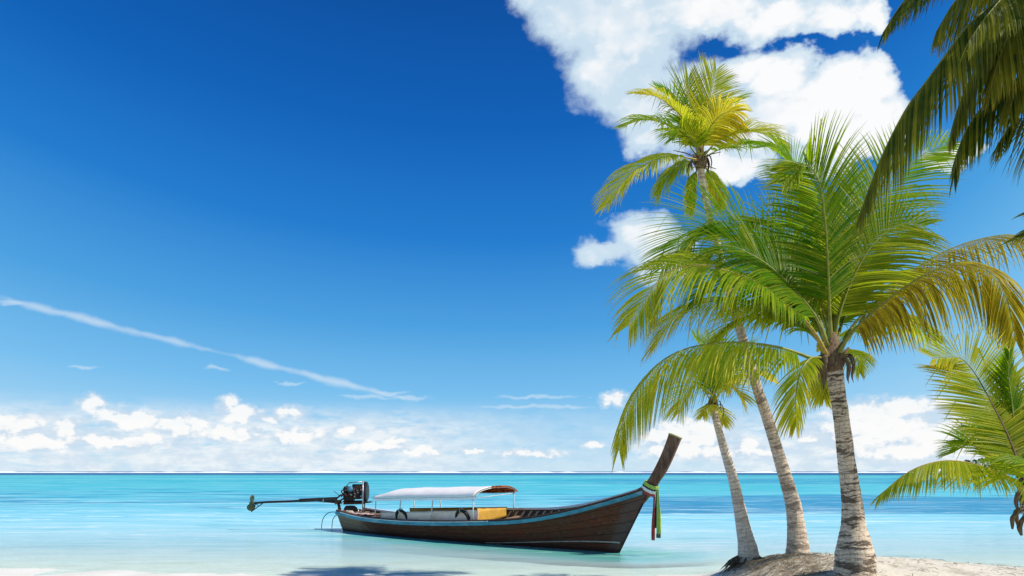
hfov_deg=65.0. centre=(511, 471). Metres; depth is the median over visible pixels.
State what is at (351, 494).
longtail motor
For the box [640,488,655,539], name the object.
ribbon
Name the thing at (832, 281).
palm tree
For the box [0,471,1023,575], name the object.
sea
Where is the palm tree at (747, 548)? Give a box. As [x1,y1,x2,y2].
[659,326,778,573]
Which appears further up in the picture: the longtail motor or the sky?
the sky
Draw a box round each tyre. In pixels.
[395,508,407,518]
[455,508,469,519]
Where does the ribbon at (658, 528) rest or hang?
attached to the longtail boat
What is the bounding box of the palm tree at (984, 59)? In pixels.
[852,0,1023,246]
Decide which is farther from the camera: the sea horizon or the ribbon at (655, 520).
the sea horizon
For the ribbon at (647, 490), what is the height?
0.261 m
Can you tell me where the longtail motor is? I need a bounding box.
[247,481,371,511]
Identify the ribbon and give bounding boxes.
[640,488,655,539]
[641,484,655,493]
[643,483,656,527]
[644,480,660,537]
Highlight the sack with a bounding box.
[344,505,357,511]
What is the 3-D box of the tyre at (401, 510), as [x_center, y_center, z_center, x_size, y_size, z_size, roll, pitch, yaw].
[-3.497,1.485,25.612,0.624,0.657,0.332,0,0,44]
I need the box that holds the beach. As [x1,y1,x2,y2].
[0,553,1023,575]
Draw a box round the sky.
[0,0,1023,470]
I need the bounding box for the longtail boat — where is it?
[321,433,681,552]
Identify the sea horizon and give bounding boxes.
[0,471,906,472]
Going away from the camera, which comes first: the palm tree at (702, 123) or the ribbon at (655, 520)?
the palm tree at (702, 123)
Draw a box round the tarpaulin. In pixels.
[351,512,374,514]
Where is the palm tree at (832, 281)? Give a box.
[603,109,1023,575]
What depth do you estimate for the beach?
17.75 m
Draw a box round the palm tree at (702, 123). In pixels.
[590,51,809,554]
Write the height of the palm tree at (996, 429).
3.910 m
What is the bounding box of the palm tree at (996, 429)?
[870,311,1023,535]
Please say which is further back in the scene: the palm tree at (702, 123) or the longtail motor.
the longtail motor
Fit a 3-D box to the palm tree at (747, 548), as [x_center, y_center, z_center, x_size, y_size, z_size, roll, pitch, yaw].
[3.835,-0.374,14.612,2.616,4.692,1.670,0,0,-34]
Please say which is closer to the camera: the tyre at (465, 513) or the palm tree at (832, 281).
the palm tree at (832, 281)
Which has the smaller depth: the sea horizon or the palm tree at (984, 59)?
the palm tree at (984, 59)

